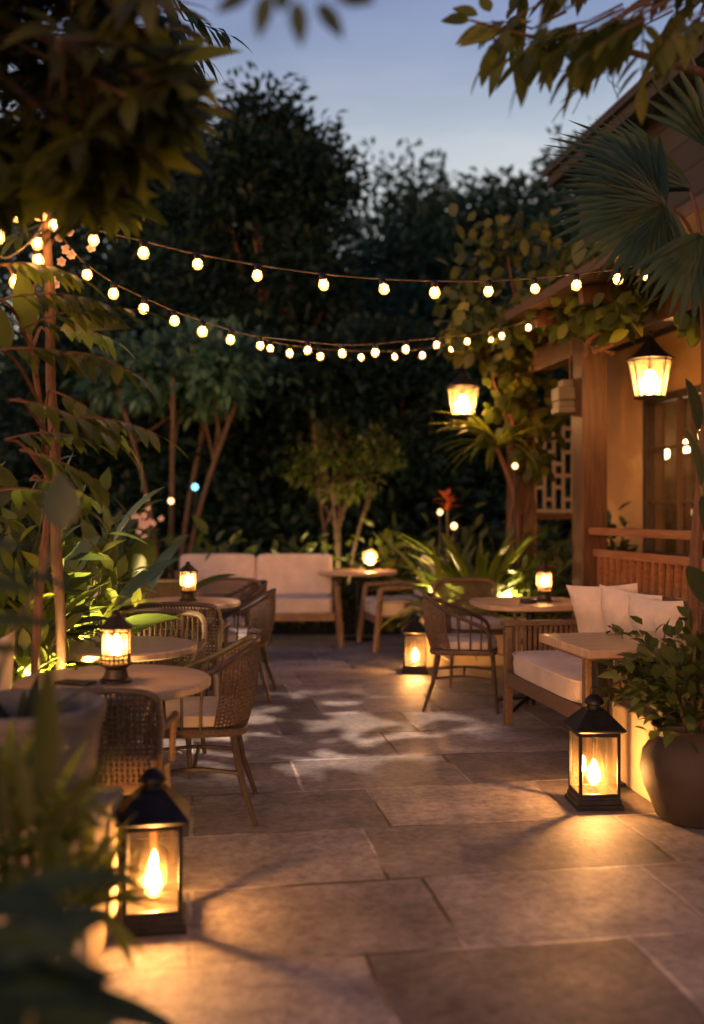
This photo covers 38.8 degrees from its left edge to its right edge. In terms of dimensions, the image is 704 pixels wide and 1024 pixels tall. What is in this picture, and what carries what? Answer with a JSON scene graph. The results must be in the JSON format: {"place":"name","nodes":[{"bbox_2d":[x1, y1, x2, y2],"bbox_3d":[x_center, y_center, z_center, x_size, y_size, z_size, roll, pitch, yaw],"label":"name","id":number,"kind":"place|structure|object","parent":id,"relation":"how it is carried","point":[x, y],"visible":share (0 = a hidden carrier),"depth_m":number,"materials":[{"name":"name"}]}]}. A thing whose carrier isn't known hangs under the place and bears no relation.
{"place":"outdoors","nodes":[
{"label":"outdoors","id":0,"kind":"place"},
{"bbox_2d":[0,786,122,965],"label":"planter","id":1,"kind":"object","parent":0,"point":[96,940],"visible":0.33,"depth_m":3.05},
{"bbox_2d":[0,689,106,809],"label":"stone bowl","id":2,"kind":"object","parent":1,"relation":"on","point":[84,713],"visible":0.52,"depth_m":2.90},
{"bbox_2d":[0,674,91,718],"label":"strap plant","id":3,"kind":"object","parent":2,"relation":"in","point":[26,706],"visible":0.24,"depth_m":3.05,"materials":[{"name":"green plant"}]},
{"bbox_2d":[155,0,250,84],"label":"overhanging branch","id":4,"kind":"object","parent":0,"point":[223,36],"visible":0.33,"depth_m":4.67,"materials":[{"name":"green plant"}]},
{"bbox_2d":[215,0,375,46],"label":"overhanging branch","id":5,"kind":"object","parent":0,"point":[328,15],"visible":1,"depth_m":1.70,"materials":[{"name":"green plant"}]},
{"bbox_2d":[0,0,703,520],"label":"sky","id":6,"kind":"structure","parent":0,"point":[399,70],"materials":[{"name":"blue"}]},
{"bbox_2d":[158,521,571,634],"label":"garden ground","id":7,"kind":"structure","parent":0,"point":[283,629],"depth_m":11.59,"materials":[{"name":"soil"}]},
{"bbox_2d":[0,119,83,569],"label":"garden tree","id":8,"kind":"object","parent":7,"relation":"on","point":[11,319],"visible":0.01,"depth_m":20.53,"materials":[{"name":"green plant"}]},
{"bbox_2d":[0,302,194,526],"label":"garden tree","id":9,"kind":"object","parent":7,"relation":"on","point":[94,464],"visible":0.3,"depth_m":14.82,"materials":[{"name":"green plant"}]},
{"bbox_2d":[0,33,242,537],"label":"garden tree","id":10,"kind":"object","parent":7,"relation":"on","point":[147,271],"visible":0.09,"depth_m":17.17,"materials":[{"name":"green plant"}]},
{"bbox_2d":[96,521,173,586],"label":"bed shrub","id":11,"kind":"object","parent":7,"relation":"on","point":[169,541],"visible":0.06,"depth_m":11.54,"materials":[{"name":"green plant"}]},
{"bbox_2d":[72,127,268,562],"bbox_3d":[-3.174,-3.439,19.957,4.784,9.602,4.514,0,0,0],"label":"garden tree","id":12,"kind":"object","parent":7,"relation":"on","point":[197,431],"visible":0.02,"depth_m":19.11,"materials":[{"name":"green plant"}]},
{"bbox_2d":[59,314,306,596],"bbox_3d":[-2.123,-0.601,13.090,3.113,3.918,2.483,0,0,0],"label":"umbrella tree","id":13,"kind":"object","parent":7,"relation":"on","point":[215,375],"visible":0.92,"depth_m":12.58,"materials":[{"name":"green plant"}]},
{"bbox_2d":[158,515,256,586],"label":"bed shrub","id":14,"kind":"object","parent":7,"relation":"on","point":[201,525],"visible":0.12,"depth_m":11.46,"materials":[{"name":"green plant"}]},
{"bbox_2d":[227,537,287,629],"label":"bed shrub","id":15,"kind":"object","parent":7,"relation":"on","point":[254,542],"visible":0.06,"depth_m":11.46,"materials":[{"name":"green plant"}]},
{"bbox_2d":[144,60,374,553],"bbox_3d":[-1.370,-2.672,15.432,3.439,8.066,3.518,0,0,0],"label":"garden tree","id":16,"kind":"object","parent":7,"relation":"on","point":[273,189],"visible":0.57,"depth_m":14.83,"materials":[{"name":"green plant"}]},
{"bbox_2d":[0,435,571,610],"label":"hedge","id":17,"kind":"object","parent":7,"relation":"on","point":[270,511],"visible":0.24,"depth_m":13.68,"materials":[{"name":"plant"}]},
{"bbox_2d":[8,456,569,564],"bbox_3d":[1.014,-1.963,25.503,25.100,7.994,4.274,0,0,0],"label":"thicket","id":18,"kind":"object","parent":7,"relation":"on","point":[368,533],"depth_m":24.57,"materials":[{"name":"green plant"}]},
{"bbox_2d":[197,323,397,547],"bbox_3d":[-0.824,-0.667,14.927,3.197,4.077,2.868,0,0,0],"label":"garden tree","id":19,"kind":"object","parent":7,"relation":"on","point":[272,446],"visible":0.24,"depth_m":14.12,"materials":[{"name":"green plant"}]},
{"bbox_2d":[265,523,347,630],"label":"bed shrub","id":20,"kind":"object","parent":7,"relation":"on","point":[309,547],"visible":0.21,"depth_m":11.51,"materials":[{"name":"green plant"}]},
{"bbox_2d":[249,326,422,554],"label":"umbrella tree","id":21,"kind":"object","parent":7,"relation":"on","point":[324,385],"visible":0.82,"depth_m":13.39,"materials":[{"name":"green plant"}]},
{"bbox_2d":[278,422,410,623],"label":"tree","id":22,"kind":"object","parent":7,"relation":"on","point":[376,461],"visible":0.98,"depth_m":11.99,"materials":[{"name":"green plant"}]},
{"bbox_2d":[321,537,370,630],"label":"bed shrub","id":23,"kind":"object","parent":7,"relation":"on","point":[348,593],"visible":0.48,"depth_m":11.30,"materials":[{"name":"green plant"}]},
{"bbox_2d":[262,209,453,551],"bbox_3d":[-0.132,-2.494,20.940,5.293,7.699,4.981,0,0,0],"label":"garden tree","id":24,"kind":"object","parent":7,"relation":"on","point":[394,300],"visible":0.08,"depth_m":19.94,"materials":[{"name":"green plant"}]},
{"bbox_2d":[349,517,437,631],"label":"bed shrub","id":25,"kind":"object","parent":7,"relation":"on","point":[384,552],"visible":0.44,"depth_m":11.33,"materials":[{"name":"green plant"}]},
{"bbox_2d":[294,300,503,593],"bbox_3d":[0.657,-0.769,14.479,3.129,4.277,2.776,0,0,0],"label":"garden tree","id":26,"kind":"object","parent":7,"relation":"on","point":[409,428],"visible":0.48,"depth_m":13.78,"materials":[{"name":"green plant"}]},
{"bbox_2d":[372,510,444,628],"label":"bed shrub","id":27,"kind":"object","parent":7,"relation":"on","point":[410,558],"visible":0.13,"depth_m":11.26,"materials":[{"name":"green plant"}]},
{"bbox_2d":[326,136,527,569],"bbox_3d":[1.389,-3.582,22.883,6.168,9.888,5.944,0,0,0],"label":"garden tree","id":28,"kind":"object","parent":7,"relation":"on","point":[392,231],"visible":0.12,"depth_m":21.87,"materials":[{"name":"green plant"}]},
{"bbox_2d":[413,502,499,598],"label":"bed shrub","id":29,"kind":"object","parent":7,"relation":"on","point":[465,538],"visible":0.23,"depth_m":11.15,"materials":[{"name":"green plant"}]},
{"bbox_2d":[388,164,575,528],"bbox_3d":[3.379,-3.032,22.017,5.613,8.787,4.850,0,0,0],"label":"garden tree","id":30,"kind":"object","parent":7,"relation":"on","point":[493,199],"visible":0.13,"depth_m":21.12,"materials":[{"name":"green plant"}]},
{"bbox_2d":[405,304,571,558],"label":"garden tree","id":31,"kind":"object","parent":7,"relation":"on","point":[496,474],"visible":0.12,"depth_m":14.25,"materials":[{"name":"green plant"}]},
{"bbox_2d":[429,403,564,578],"bbox_3d":[1.315,0.018,9.351,1.255,2.071,1.357,0,0,0],"label":"cordyline","id":32,"kind":"object","parent":7,"relation":"on","point":[496,442],"visible":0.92,"depth_m":9.27,"materials":[{"name":"green plant"}]},
{"bbox_2d":[471,489,553,580],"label":"bed shrub","id":33,"kind":"object","parent":7,"relation":"on","point":[496,522],"visible":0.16,"depth_m":11.48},
{"bbox_2d":[496,505,571,594],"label":"bed shrub","id":34,"kind":"object","parent":7,"relation":"on","point":[551,541],"visible":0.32,"depth_m":11.27,"materials":[{"name":"green plant"}]},
{"bbox_2d":[495,117,591,540],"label":"garden tree","id":35,"kind":"object","parent":7,"relation":"on","point":[546,201],"visible":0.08,"depth_m":17.68,"materials":[{"name":"green plant"}]},
{"bbox_2d":[462,20,703,649],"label":"house","id":36,"kind":"structure","parent":7,"relation":"on","point":[626,447],"depth_m":8.62,"materials":[{"name":"paint"}]},
{"bbox_2d":[50,221,538,355],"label":"string lights","id":37,"kind":"object","parent":36,"relation":"hanging from","point":[87,267],"visible":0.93,"depth_m":5.59,"materials":[{"name":"white glass"}]},
{"bbox_2d":[263,338,491,358],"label":"string lights","id":38,"kind":"object","parent":36,"relation":"hanging from","point":[289,348],"visible":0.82,"depth_m":7.26,"materials":[{"name":"white glass"}]},
{"bbox_2d":[445,366,480,417],"bbox_3d":[1.038,-1.127,9.350,0.309,0.476,0.309,0,0,-14],"label":"hanging lantern","id":39,"kind":"object","parent":36,"relation":"hanging from","point":[462,380],"visible":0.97,"depth_m":9.31,"materials":[{"name":"black metal"}]},
{"bbox_2d":[432,203,591,613],"bbox_3d":[1.443,-0.727,8.557,1.428,4.163,2.264,0,0,0],"label":"climbing vine","id":40,"kind":"object","parent":36,"relation":"attached to","point":[464,319],"visible":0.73,"depth_m":9.10,"materials":[{"name":"plant"}]},
{"bbox_2d":[551,340,575,414],"bbox_3d":[1.766,-1.196,8.100,0.250,0.800,0.200,0,0,-6],"label":"box lantern","id":41,"kind":"object","parent":36,"relation":"hanging from","point":[563,396],"visible":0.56,"depth_m":8.00,"materials":[{"name":"brown metal"}]},
{"bbox_2d":[490,238,700,357],"bbox_3d":[1.734,-1.578,7.304,0.823,1.079,2.480,0,0,-24],"label":"climbing vine","id":42,"kind":"object","parent":36,"relation":"hanging from","point":[624,309],"visible":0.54,"depth_m":6.93,"materials":[{"name":"green plant"}]},
{"bbox_2d":[571,501,642,582],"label":"veranda plant","id":43,"kind":"object","parent":36,"relation":"on","point":[624,545],"visible":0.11,"depth_m":8.86,"materials":[{"name":"green plant"}]},
{"bbox_2d":[625,331,674,400],"bbox_3d":[2.086,-1.029,7.000,0.309,0.476,0.309,0,0,-6],"label":"hanging lantern","id":44,"kind":"object","parent":36,"relation":"hanging from","point":[649,352],"visible":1,"depth_m":6.96,"materials":[{"name":"black metal"}]},
{"bbox_2d":[635,384,703,569],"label":"window","id":45,"kind":"structure","parent":36,"relation":"in","point":[649,448],"depth_m":8.98,"materials":[{"name":"brown wood"}]},
{"bbox_2d":[95,635,703,1023],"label":"patio","id":46,"kind":"structure","parent":0,"point":[396,855],"depth_m":3.71,"materials":[{"name":"stone"}]},
{"bbox_2d":[0,473,79,675],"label":"broad leaf plant","id":47,"kind":"object","parent":46,"relation":"on","point":[60,505],"visible":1,"depth_m":2.15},
{"bbox_2d":[0,519,86,686],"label":"leafy plant","id":48,"kind":"object","parent":46,"relation":"on","point":[23,637],"visible":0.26,"depth_m":4.22,"materials":[{"name":"green plant"}]},
{"bbox_2d":[41,212,66,669],"bbox_3d":[-1.249,0.029,4.227,0.136,2.631,0.056,0,0,-34],"label":"light pole","id":49,"kind":"object","parent":46,"relation":"on","point":[59,602],"visible":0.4,"depth_m":4.21,"materials":[{"name":"brown wood"}]},
{"bbox_2d":[0,212,56,282],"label":"string lights","id":50,"kind":"object","parent":49,"relation":"hanging from","point":[36,248],"visible":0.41,"depth_m":4.07,"materials":[{"name":"white glass"}]},
{"bbox_2d":[50,212,646,295],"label":"string lights","id":51,"kind":"object","parent":49,"relation":"hanging from","point":[257,266],"visible":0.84,"depth_m":4.77,"materials":[{"name":"white glass"}]},
{"bbox_2d":[0,476,121,665],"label":"leafy plant","id":52,"kind":"object","parent":46,"relation":"on","point":[77,579],"visible":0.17,"depth_m":4.69,"materials":[{"name":"green plant"}]},
{"bbox_2d":[0,639,125,964],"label":"arching plant","id":53,"kind":"object","parent":46,"relation":"on","point":[46,742],"visible":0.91,"depth_m":1.74,"materials":[{"name":"green plant"}]},
{"bbox_2d":[0,446,148,669],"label":"leafy plant","id":54,"kind":"object","parent":46,"relation":"on","point":[7,478],"visible":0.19,"depth_m":4.73,"materials":[{"name":"green plant"}]},
{"bbox_2d":[7,581,142,718],"bbox_3d":[-1.311,0.822,4.456,0.744,1.058,0.861,0,0,-36],"label":"strap plant","id":55,"kind":"object","parent":46,"relation":"on","point":[71,605],"visible":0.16,"depth_m":4.47,"materials":[{"name":"green plant"}]},
{"bbox_2d":[0,866,173,1023],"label":"broad leaf plant","id":56,"kind":"object","parent":46,"relation":"on","point":[37,989],"visible":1,"depth_m":1.43,"materials":[{"name":"plant"}]},
{"bbox_2d":[0,716,183,971],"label":"arching plant","id":57,"kind":"object","parent":46,"relation":"on","point":[58,844],"visible":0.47,"depth_m":2.38,"materials":[{"name":"green plant"}]},
{"bbox_2d":[0,262,188,673],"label":"young tree","id":58,"kind":"object","parent":46,"relation":"on","point":[78,325],"visible":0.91,"depth_m":3.87,"materials":[{"name":"green plant"}]},
{"bbox_2d":[48,527,160,743],"bbox_3d":[-1.445,0.757,5.439,0.746,1.440,0.745,0,0,13],"label":"leafy plant","id":59,"kind":"object","parent":46,"relation":"on","point":[121,568],"visible":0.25,"depth_m":5.50,"materials":[{"name":"green plant"}]},
{"bbox_2d":[12,664,210,873],"bbox_3d":[-0.925,0.996,3.880,0.750,0.697,0.750,0,0,0],"label":"round table","id":60,"kind":"object","parent":46,"relation":"on","point":[164,682],"visible":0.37,"depth_m":3.86,"materials":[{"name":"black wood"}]},
{"bbox_2d":[98,610,132,684],"bbox_3d":[-0.897,0.508,3.800,0.126,0.274,0.142,0,0,-6],"label":"table lantern","id":61,"kind":"object","parent":60,"relation":"on","point":[116,664],"visible":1,"depth_m":3.77,"materials":[{"name":"brown metal"}]},
{"bbox_2d":[64,465,163,635],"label":"leafy plant","id":62,"kind":"object","parent":46,"relation":"on","point":[116,555],"visible":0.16,"depth_m":6.84,"materials":[{"name":"green plant"}]},
{"bbox_2d":[57,687,178,890],"bbox_3d":[-0.924,0.972,3.606,0.571,0.750,0.453,0,0,-3],"label":"wicker chair","id":63,"kind":"object","parent":46,"relation":"on","point":[127,765],"visible":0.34,"depth_m":3.44,"materials":[{"name":"brown wicker"}]},
{"bbox_2d":[0,0,239,251],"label":"overhanging tree","id":64,"kind":"object","parent":46,"relation":"on","point":[28,42],"visible":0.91,"depth_m":2.59,"materials":[{"name":"green plant"}]},
{"bbox_2d":[0,110,160,258],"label":"overhanging branch","id":65,"kind":"object","parent":64,"relation":"attached to","point":[18,241],"visible":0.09,"depth_m":4.44,"materials":[{"name":"green plant"}]},
{"bbox_2d":[19,227,95,328],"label":"blossom branch","id":66,"kind":"object","parent":65,"relation":"attached to","point":[72,254],"visible":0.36,"depth_m":4.41,"materials":[{"name":"pink plant"}]},
{"bbox_2d":[0,24,242,240],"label":"overhanging branch","id":67,"kind":"object","parent":64,"relation":"attached to","point":[166,152],"visible":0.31,"depth_m":2.72,"materials":[{"name":"green plant"}]},
{"bbox_2d":[52,636,196,801],"bbox_3d":[-1.060,0.981,4.660,0.670,0.726,0.670,0,0,0],"label":"round table","id":68,"kind":"object","parent":46,"relation":"on","point":[149,648],"visible":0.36,"depth_m":4.56,"materials":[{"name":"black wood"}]},
{"bbox_2d":[67,487,182,637],"bbox_3d":[-1.366,0.604,5.595,0.812,1.500,1.719,0,0,-11],"label":"broad leaf plant","id":69,"kind":"object","parent":46,"relation":"on","point":[133,585],"visible":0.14,"depth_m":5.83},
{"bbox_2d":[87,609,206,778],"bbox_3d":[-1.077,0.942,5.309,0.601,0.811,0.553,0,0,0],"label":"wicker chair","id":70,"kind":"object","parent":46,"relation":"on","point":[202,645],"visible":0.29,"depth_m":5.53,"materials":[{"name":"wicker"}]},
{"bbox_2d":[131,494,163,596],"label":"blossom branch","id":71,"kind":"object","parent":46,"relation":"on","point":[144,524],"visible":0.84,"depth_m":8.99,"materials":[{"name":"pink plant"}]},
{"bbox_2d":[115,757,188,937],"bbox_3d":[-0.651,1.074,3.270,0.232,0.548,0.232,0,0,-10],"label":"floor lantern","id":72,"kind":"object","parent":46,"relation":"on","point":[158,806],"visible":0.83,"depth_m":3.19,"materials":[{"name":"black metal"}]},
{"bbox_2d":[119,579,200,639],"bbox_3d":[-1.488,0.942,7.779,0.601,0.811,0.552,0,0,0],"label":"wicker chair","id":73,"kind":"object","parent":46,"relation":"on","point":[172,581],"visible":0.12,"depth_m":8.02,"materials":[{"name":"wicker"}]},
{"bbox_2d":[115,511,213,609],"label":"leafy plant","id":74,"kind":"object","parent":46,"relation":"on","point":[176,539],"visible":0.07,"depth_m":9.67,"materials":[{"name":"green plant"}]},
{"bbox_2d":[100,536,244,654],"bbox_3d":[-1.542,0.764,7.632,1.238,1.180,1.394,0,0,-39],"label":"broad leaf plant","id":75,"kind":"object","parent":46,"relation":"on","point":[140,553],"visible":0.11,"depth_m":7.15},
{"bbox_2d":[130,602,229,737],"bbox_3d":[-1.069,0.942,6.221,0.601,0.811,0.552,0,0,-3],"label":"wicker chair","id":76,"kind":"object","parent":46,"relation":"on","point":[211,647],"visible":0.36,"depth_m":6.00,"materials":[{"name":"brown wicker"}]},
{"bbox_2d":[133,597,240,696],"bbox_3d":[-1.147,0.981,6.950,0.740,0.726,0.740,0,0,0],"label":"round table","id":77,"kind":"object","parent":46,"relation":"on","point":[223,603],"visible":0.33,"depth_m":6.92,"materials":[{"name":"wood"},{"name":"black metal"}]},
{"bbox_2d":[178,561,197,601],"bbox_3d":[-1.140,0.480,6.950,0.126,0.274,0.142,0,0,-23],"label":"table lantern","id":78,"kind":"object","parent":77,"relation":"on","point":[187,592],"visible":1,"depth_m":6.92,"materials":[{"name":"glass"}]},
{"bbox_2d":[142,634,259,826],"bbox_3d":[-0.676,0.954,4.502,0.525,0.787,0.568,0,0,-6],"label":"wicker armchair","id":79,"kind":"object","parent":46,"relation":"on","point":[220,715],"visible":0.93,"depth_m":4.31,"materials":[{"name":"wicker"}]},
{"bbox_2d":[180,577,261,639],"bbox_3d":[-1.029,0.942,7.979,0.601,0.811,0.552,0,0,9],"label":"wicker chair","id":80,"kind":"object","parent":46,"relation":"on","point":[230,619],"visible":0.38,"depth_m":8.21,"materials":[{"name":"wicker"}]},
{"bbox_2d":[203,588,276,702],"bbox_3d":[-0.816,0.954,7.300,0.525,0.787,0.568,0,0,0],"label":"wicker armchair","id":81,"kind":"object","parent":46,"relation":"on","point":[264,627],"visible":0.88,"depth_m":7.11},
{"bbox_2d":[221,580,270,679],"bbox_3d":[-0.955,0.954,8.158,0.525,0.787,0.568,0,0,-19],"label":"wicker armchair","id":82,"kind":"object","parent":46,"relation":"on","point":[262,589],"visible":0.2,"depth_m":8.00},
{"bbox_2d":[165,554,344,647],"bbox_3d":[-1.000,0.892,10.309,1.830,0.909,0.919,0,0,-2],"label":"long sofa","id":83,"kind":"object","parent":46,"relation":"on","point":[300,584],"visible":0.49,"depth_m":10.46,"materials":[{"name":"beige fabric"}]},
{"bbox_2d":[318,568,397,641],"bbox_3d":[0.063,0.981,10.550,0.840,0.726,0.840,0,0,0],"label":"round table","id":84,"kind":"object","parent":46,"relation":"on","point":[357,574],"visible":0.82,"depth_m":10.49,"materials":[{"name":"brown wood"}]},
{"bbox_2d":[356,555,456,652],"bbox_3d":[0.569,0.892,10.002,0.919,0.909,0.770,0,0,-12],"label":"lounge chair","id":85,"kind":"object","parent":46,"relation":"on","point":[375,614],"visible":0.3,"depth_m":9.74,"materials":[{"name":"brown wood"}]},
{"bbox_2d":[401,610,427,673],"bbox_3d":[0.529,1.085,8.400,0.237,0.526,0.237,0,0,4],"label":"floor lantern","id":86,"kind":"object","parent":46,"relation":"on","point":[414,626],"visible":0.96,"depth_m":8.31,"materials":[{"name":"black metal"}]},
{"bbox_2d":[422,592,498,713],"bbox_3d":[0.751,0.954,6.933,0.525,0.787,0.568,0,0,7],"label":"wicker armchair","id":87,"kind":"object","parent":46,"relation":"on","point":[442,639],"visible":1,"depth_m":6.73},
{"bbox_2d":[417,613,525,666],"bbox_3d":[1.100,1.134,8.950,0.980,0.420,0.500,0,0,-4],"label":"planter","id":88,"kind":"object","parent":46,"relation":"on","point":[470,660],"visible":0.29,"depth_m":8.71,"materials":[{"name":"stone"}]},
{"bbox_2d":[357,514,571,661],"bbox_3d":[1.035,0.610,8.973,1.977,1.245,2.147,0,0,-24],"label":"strap plant","id":89,"kind":"object","parent":88,"relation":"in","point":[462,563],"visible":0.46,"depth_m":8.78,"materials":[{"name":"green plant"}]},
{"bbox_2d":[431,578,516,688],"bbox_3d":[0.958,0.942,7.928,0.601,0.811,0.552,0,0,-11],"label":"wicker chair","id":90,"kind":"object","parent":46,"relation":"on","point":[496,627],"visible":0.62,"depth_m":8.13,"materials":[{"name":"wicker"}]},
{"bbox_2d":[470,596,573,711],"bbox_3d":[1.235,0.981,6.920,0.770,0.726,0.770,0,0,-10],"label":"round table","id":91,"kind":"object","parent":46,"relation":"on","point":[530,610],"visible":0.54,"depth_m":6.76,"materials":[{"name":"brown wood"}]},
{"bbox_2d":[534,562,553,601],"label":"table lantern","id":92,"kind":"object","parent":91,"relation":"on","point":[543,592],"visible":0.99,"depth_m":6.89,"materials":[{"name":"glass"}]},
{"bbox_2d":[495,539,571,650],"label":"bed shrub","id":93,"kind":"object","parent":46,"relation":"on","point":[560,591],"visible":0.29,"depth_m":8.63,"materials":[{"name":"green plant"}]},
{"bbox_2d":[563,686,626,811],"bbox_3d":[1.113,1.074,4.600,0.232,0.548,0.232,0,0,-3],"label":"floor lantern","id":94,"kind":"object","parent":46,"relation":"on","point":[593,719],"visible":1,"depth_m":4.52,"materials":[{"name":"black metal"}]},
{"bbox_2d":[500,591,703,774],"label":"loveseat","id":95,"kind":"object","parent":46,"relation":"on","point":[557,681],"visible":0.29,"depth_m":5.80,"materials":[{"name":"wood"}]},
{"bbox_2d":[566,583,637,632],"bbox_3d":[1.580,0.645,6.178,0.460,0.437,0.226,-5,17,36],"label":"throw pillow","id":96,"kind":"object","parent":95,"relation":"on","point":[586,602],"visible":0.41,"depth_m":6.14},
{"bbox_2d":[599,584,661,631],"bbox_3d":[1.651,0.650,5.835,0.232,0.428,0.450,-23,18,-32],"label":"throw pillow","id":97,"kind":"object","parent":95,"relation":"on","point":[614,606],"visible":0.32,"depth_m":5.80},
{"bbox_2d":[627,595,684,633],"bbox_3d":[1.703,0.660,5.479,0.220,0.408,0.430,-20,9,-25],"label":"throw pillow","id":98,"kind":"object","parent":95,"relation":"on","point":[653,615],"visible":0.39,"depth_m":5.41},
{"bbox_2d":[539,631,685,787],"bbox_3d":[1.349,0.981,4.844,0.700,0.726,0.620,0,0,-10],"label":"side table","id":99,"kind":"object","parent":46,"relation":"on","point":[590,646],"visible":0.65,"depth_m":4.91,"materials":[{"name":"brown wood"}]},
{"bbox_2d":[608,699,688,801],"bbox_3d":[1.600,1.151,4.830,0.500,0.385,0.660,0,0,-8],"label":"planter","id":100,"kind":"object","parent":46,"relation":"on","point":[634,739],"visible":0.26,"depth_m":4.85,"materials":[{"name":"stone"}]},
{"bbox_2d":[596,623,688,718],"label":"trailing shrub","id":101,"kind":"object","parent":100,"relation":"in","point":[629,675],"visible":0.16,"depth_m":4.75,"materials":[{"name":"green plant"}]},
{"bbox_2d":[640,715,703,829],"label":"clay pot","id":102,"kind":"object","parent":46,"relation":"on","point":[672,772],"visible":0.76,"depth_m":4.22,"materials":[{"name":"ceramic"}]},
{"bbox_2d":[546,34,703,732],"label":"fan palm","id":103,"kind":"object","parent":102,"relation":"in","point":[639,177],"visible":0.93,"depth_m":4.10,"materials":[{"name":"green plant"}]},
{"bbox_2d":[593,606,703,755],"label":"leafy plant","id":104,"kind":"object","parent":102,"relation":"in","point":[686,679],"visible":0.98,"depth_m":4.33,"materials":[{"name":"green plant"}]},
{"bbox_2d":[684,378,703,603],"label":"broad leaf plant","id":105,"kind":"object","parent":102,"relation":"in","point":[695,578],"visible":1,"depth_m":4.06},
{"bbox_3d":[-1.296,0.942,3.618,0.553,0.811,0.601,0,0,-5],"label":"wicker chair","id":106,"kind":"object","parent":46,"relation":"on","visible":0},
{"bbox_2d":[0,632,14,690],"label":"throw pillow","id":107,"kind":"object","parent":106,"relation":"on","point":[6,678],"visible":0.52,"depth_m":3.63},
{"bbox_2d":[441,0,703,124],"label":"overhanging branch","id":108,"kind":"object","parent":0,"point":[592,54],"visible":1,"depth_m":3.21,"materials":[{"name":"green plant"}]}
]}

